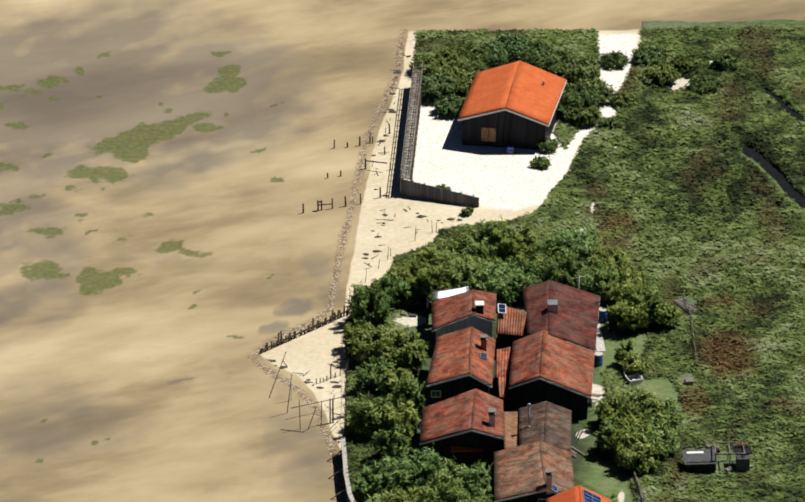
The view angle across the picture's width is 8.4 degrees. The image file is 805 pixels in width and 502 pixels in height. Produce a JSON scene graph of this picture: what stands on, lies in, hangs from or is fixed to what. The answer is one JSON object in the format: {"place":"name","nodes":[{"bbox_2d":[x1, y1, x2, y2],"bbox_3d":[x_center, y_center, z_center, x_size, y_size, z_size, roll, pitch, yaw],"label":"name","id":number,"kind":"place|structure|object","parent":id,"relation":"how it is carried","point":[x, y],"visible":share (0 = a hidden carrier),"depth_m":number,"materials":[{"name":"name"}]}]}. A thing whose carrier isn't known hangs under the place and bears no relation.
{"place":"outdoors","nodes":[
{"label":"outdoors","id":0,"kind":"place"},
{"bbox_2d":[0,0,804,501],"bbox_3d":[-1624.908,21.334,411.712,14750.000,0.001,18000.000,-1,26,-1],"label":"ground sheet","id":1,"kind":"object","parent":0,"point":[172,258],"visible":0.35,"depth_m":461.75,"materials":[{"name":"beige sand"}]},
{"bbox_2d":[260,305,349,352],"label":"wooden palisade","id":2,"kind":"object","parent":1,"relation":"on","point":[288,338],"visible":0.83,"depth_m":441.62,"materials":[{"name":"brown wood"}]},
{"bbox_2d":[269,352,343,431],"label":"wooden poles","id":3,"kind":"object","parent":1,"relation":"on","point":[332,399],"visible":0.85,"depth_m":427.87,"materials":[{"name":"brown wood"}]},
{"bbox_2d":[327,437,355,501],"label":"retaining wall","id":4,"kind":"structure","parent":1,"relation":"on","point":[350,497],"depth_m":418.14,"materials":[{"name":"white concrete"}]},
{"bbox_2d":[302,124,390,212],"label":"mooring posts","id":5,"kind":"object","parent":1,"relation":"on","point":[318,204],"visible":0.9,"depth_m":468.31,"materials":[{"name":"brown wood"}]},
{"bbox_2d":[268,54,461,422],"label":"beach wrack","id":6,"kind":"object","parent":1,"relation":"on","point":[376,251],"visible":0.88,"depth_m":457.71,"materials":[{"name":"brown plant"}]},
{"bbox_2d":[341,278,429,462],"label":"tamarisk","id":7,"kind":"object","parent":1,"relation":"on","point":[365,342],"visible":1,"depth_m":431.40,"materials":[{"name":"green plant"}]},
{"bbox_2d":[343,222,436,434],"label":"fence posts","id":8,"kind":"object","parent":1,"relation":"on","point":[346,373],"visible":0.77,"depth_m":436.44,"materials":[{"name":"brown wood"}]},
{"bbox_2d":[385,295,429,324],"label":"yard fence","id":9,"kind":"object","parent":1,"relation":"on","point":[422,305],"visible":0.73,"depth_m":445.16,"materials":[{"name":"black wood"}]},
{"bbox_2d":[400,61,423,180],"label":"terrace walkway","id":10,"kind":"structure","parent":1,"relation":"on","point":[407,166],"depth_m":473.60,"materials":[{"name":"grey wood"}]},
{"bbox_2d":[352,442,496,501],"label":"tamarisk","id":11,"kind":"object","parent":1,"relation":"on","point":[446,482],"visible":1,"depth_m":415.66,"materials":[{"name":"green plant"}]},
{"bbox_2d":[400,69,478,206],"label":"wooden fence","id":12,"kind":"object","parent":1,"relation":"on","point":[412,189],"visible":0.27,"depth_m":463.89,"materials":[{"name":"grey wood"}]},
{"bbox_2d":[426,327,491,404],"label":"cabin walls","id":13,"kind":"structure","parent":1,"relation":"on","point":[446,389],"depth_m":428.45,"materials":[{"name":"black wood"}]},
{"bbox_2d":[426,327,495,385],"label":"cabin roof","id":14,"kind":"structure","parent":13,"relation":"on","point":[450,358],"depth_m":431.09,"materials":[{"name":"red tile"}]},
{"bbox_2d":[480,352,486,358],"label":"skylight","id":15,"kind":"object","parent":13,"relation":"on","point":[483,355],"visible":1,"depth_m":431.39,"materials":[{"name":"blue glass"}]},
{"bbox_2d":[480,334,487,350],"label":"chimney","id":16,"kind":"object","parent":13,"relation":"on","point":[483,338],"visible":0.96,"depth_m":432.20,"materials":[{"name":"brick"}]},
{"bbox_2d":[419,389,503,465],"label":"cabin walls","id":17,"kind":"structure","parent":1,"relation":"on","point":[489,444],"depth_m":420.92,"materials":[{"name":"black wood"}]},
{"bbox_2d":[419,389,503,442],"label":"cabin roof","id":18,"kind":"structure","parent":17,"relation":"on","point":[448,416],"depth_m":422.76,"materials":[{"name":"red tile"}]},
{"bbox_2d":[488,408,495,426],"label":"chimney","id":19,"kind":"object","parent":17,"relation":"on","point":[491,413],"visible":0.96,"depth_m":420.76,"materials":[{"name":"brick"}]},
{"bbox_2d":[432,289,495,342],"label":"cabin walls","id":20,"kind":"structure","parent":1,"relation":"on","point":[483,325],"depth_m":437.76,"materials":[{"name":"black wood"}]},
{"bbox_2d":[431,289,496,329],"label":"cabin roof","id":21,"kind":"structure","parent":20,"relation":"on","point":[449,309],"depth_m":439.36,"materials":[{"name":"red tile"}]},
{"bbox_2d":[476,306,482,313],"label":"chimney","id":22,"kind":"object","parent":20,"relation":"on","point":[479,309],"visible":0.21,"depth_m":437.44,"materials":[{"name":"black brick"}]},
{"bbox_2d":[498,376,505,411],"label":"lean to","id":23,"kind":"object","parent":1,"relation":"on","point":[502,388],"visible":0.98,"depth_m":428.71,"materials":[{"name":"orange tile"}]},
{"bbox_2d":[496,347,510,397],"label":"lean to","id":24,"kind":"object","parent":1,"relation":"on","point":[503,362],"visible":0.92,"depth_m":432.00,"materials":[{"name":"orange tile"}]},
{"bbox_2d":[503,411,518,448],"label":"sheet roof","id":25,"kind":"structure","parent":1,"relation":"on","point":[511,429],"depth_m":422.38,"materials":[{"name":"brown metal"}]},
{"bbox_2d":[496,306,526,356],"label":"lean to","id":26,"kind":"object","parent":1,"relation":"on","point":[511,326],"visible":0.83,"depth_m":437.76,"materials":[{"name":"orange tile"}]},
{"bbox_2d":[498,303,505,313],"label":"solar panel","id":27,"kind":"object","parent":26,"relation":"on","point":[501,308],"visible":0.81,"depth_m":438.76,"materials":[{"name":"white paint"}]},
{"bbox_2d":[457,61,566,149],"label":"cabin walls","id":28,"kind":"structure","parent":1,"relation":"on","point":[505,127],"depth_m":473.12,"materials":[{"name":"black wood"}]},
{"bbox_2d":[457,61,566,124],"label":"cabin roof","id":29,"kind":"structure","parent":28,"relation":"on","point":[532,96],"depth_m":476.11,"materials":[{"name":"orange tile"}]},
{"bbox_2d":[409,145,614,457],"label":"yard clutter","id":30,"kind":"object","parent":1,"relation":"on","point":[510,149],"visible":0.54,"depth_m":442.02,"materials":[{"name":"white paint"}]},
{"bbox_2d":[409,32,615,125],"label":"shrubs","id":31,"kind":"object","parent":1,"relation":"on","point":[458,69],"visible":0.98,"depth_m":485.18,"materials":[{"name":"green plant"}]},
{"bbox_2d":[371,215,680,332],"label":"trees","id":32,"kind":"object","parent":1,"relation":"on","point":[502,264],"visible":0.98,"depth_m":446.05,"materials":[{"name":"green plant"}]},
{"bbox_2d":[495,441,558,501],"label":"cabin walls","id":33,"kind":"structure","parent":1,"relation":"on","point":[540,496],"depth_m":411.94,"materials":[{"name":"black wood"}]},
{"bbox_2d":[494,440,574,500],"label":"cabin roof","id":34,"kind":"structure","parent":33,"relation":"on","point":[518,470],"depth_m":415.03,"materials":[{"name":"brown tile"}]},
{"bbox_2d":[545,469,552,493],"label":"chimney","id":35,"kind":"object","parent":33,"relation":"on","point":[549,473],"visible":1,"depth_m":411.29,"materials":[{"name":"brick"}]},
{"bbox_2d":[552,484,557,492],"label":"solar panel","id":36,"kind":"object","parent":33,"relation":"on","point":[554,488],"visible":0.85,"depth_m":411.56,"materials":[{"name":"glass"}]},
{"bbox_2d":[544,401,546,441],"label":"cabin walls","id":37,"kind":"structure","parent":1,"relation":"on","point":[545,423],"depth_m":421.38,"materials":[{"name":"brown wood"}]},
{"bbox_2d":[519,401,571,450],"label":"cabin roof","id":38,"kind":"structure","parent":37,"relation":"on","point":[558,428],"depth_m":421.81,"materials":[{"name":"brown tile"}]},
{"bbox_2d":[527,403,530,426],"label":"stovepipe","id":39,"kind":"object","parent":38,"relation":"on","point":[528,404],"visible":0.85,"depth_m":421.27,"materials":[{"name":"metal"}]},
{"bbox_2d":[508,332,594,418],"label":"cabin walls","id":40,"kind":"structure","parent":1,"relation":"on","point":[539,390],"depth_m":427.97,"materials":[{"name":"black wood"}]},
{"bbox_2d":[508,330,594,396],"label":"cabin roof","id":41,"kind":"structure","parent":40,"relation":"on","point":[567,364],"depth_m":430.55,"materials":[{"name":"red tile"}]},
{"bbox_2d":[522,280,599,351],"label":"cabin walls","id":42,"kind":"structure","parent":1,"relation":"on","point":[549,312],"depth_m":436.70,"materials":[{"name":"black wood"}]},
{"bbox_2d":[522,280,599,350],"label":"cabin roof","id":43,"kind":"structure","parent":42,"relation":"on","point":[574,320],"depth_m":438.50,"materials":[{"name":"red tile"}]},
{"bbox_2d":[547,300,557,313],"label":"chimney","id":44,"kind":"object","parent":43,"relation":"on","point":[552,305],"visible":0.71,"depth_m":437.15,"materials":[{"name":"metal"}]},
{"bbox_2d":[340,24,804,501],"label":"grass","id":45,"kind":"structure","parent":1,"relation":"on","point":[718,261],"depth_m":458.63,"materials":[{"name":"green plant"}]},
{"bbox_2d":[571,430,582,443],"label":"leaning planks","id":46,"kind":"object","parent":1,"relation":"on","point":[576,437],"visible":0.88,"depth_m":424.68,"materials":[{"name":"white paint"}]},
{"bbox_2d":[438,44,737,215],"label":"dune shrubs","id":47,"kind":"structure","parent":1,"relation":"on","point":[661,71],"depth_m":485.43,"materials":[{"name":"green plant"}]},
{"bbox_2d":[594,352,602,366],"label":"blue barrel","id":48,"kind":"object","parent":1,"relation":"on","point":[598,359],"visible":0.92,"depth_m":436.38,"materials":[{"name":"paint"}]},
{"bbox_2d":[598,307,607,322],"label":"blue barrel","id":49,"kind":"object","parent":1,"relation":"on","point":[603,314],"visible":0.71,"depth_m":443.27,"materials":[{"name":"paint"}]},
{"bbox_2d":[624,369,642,384],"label":"white dinghy","id":50,"kind":"object","parent":1,"relation":"on","point":[635,379],"visible":0.69,"depth_m":434.34,"materials":[{"name":"white plastic"}]},
{"bbox_2d":[593,338,684,472],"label":"tamarisk","id":51,"kind":"object","parent":1,"relation":"on","point":[634,432],"visible":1,"depth_m":423.06,"materials":[{"name":"green plant"}]},
{"bbox_2d":[634,291,706,501],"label":"marsh fences","id":52,"kind":"object","parent":1,"relation":"on","point":[639,490],"visible":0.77,"depth_m":417.35,"materials":[{"name":"brown wood"}]},
{"bbox_2d":[661,294,697,313],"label":"marsh pontoon","id":53,"kind":"object","parent":1,"relation":"on","point":[681,303],"visible":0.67,"depth_m":446.20,"materials":[{"name":"grey wood"}]},
{"bbox_2d":[682,377,751,475],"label":"marsh sheds","id":54,"kind":"object","parent":1,"relation":"on","point":[700,460],"visible":0.94,"depth_m":420.55,"materials":[{"name":"brown wood"}]},
{"bbox_2d":[433,286,468,300],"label":"awning","id":55,"kind":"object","parent":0,"point":[440,294],"depth_m":442.36,"materials":[{"name":"metal"}]},
{"bbox_2d":[545,485,611,501],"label":"cabin roof","id":56,"kind":"structure","parent":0,"point":[571,495],"depth_m":410.52,"materials":[{"name":"orange tile"}]},
{"bbox_2d":[596,322,605,351],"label":"concrete path","id":57,"kind":"structure","parent":0,"point":[600,346],"depth_m":440.41,"materials":[{"name":"white concrete"}]},
{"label":"cabin","id":58,"kind":"object","parent":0,"visible":0},
{"bbox_2d":[583,489,600,501],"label":"solar panel","id":59,"kind":"object","parent":58,"relation":"on","point":[589,496],"visible":0.97,"depth_m":409.91,"materials":[{"name":"glass"}]}
]}

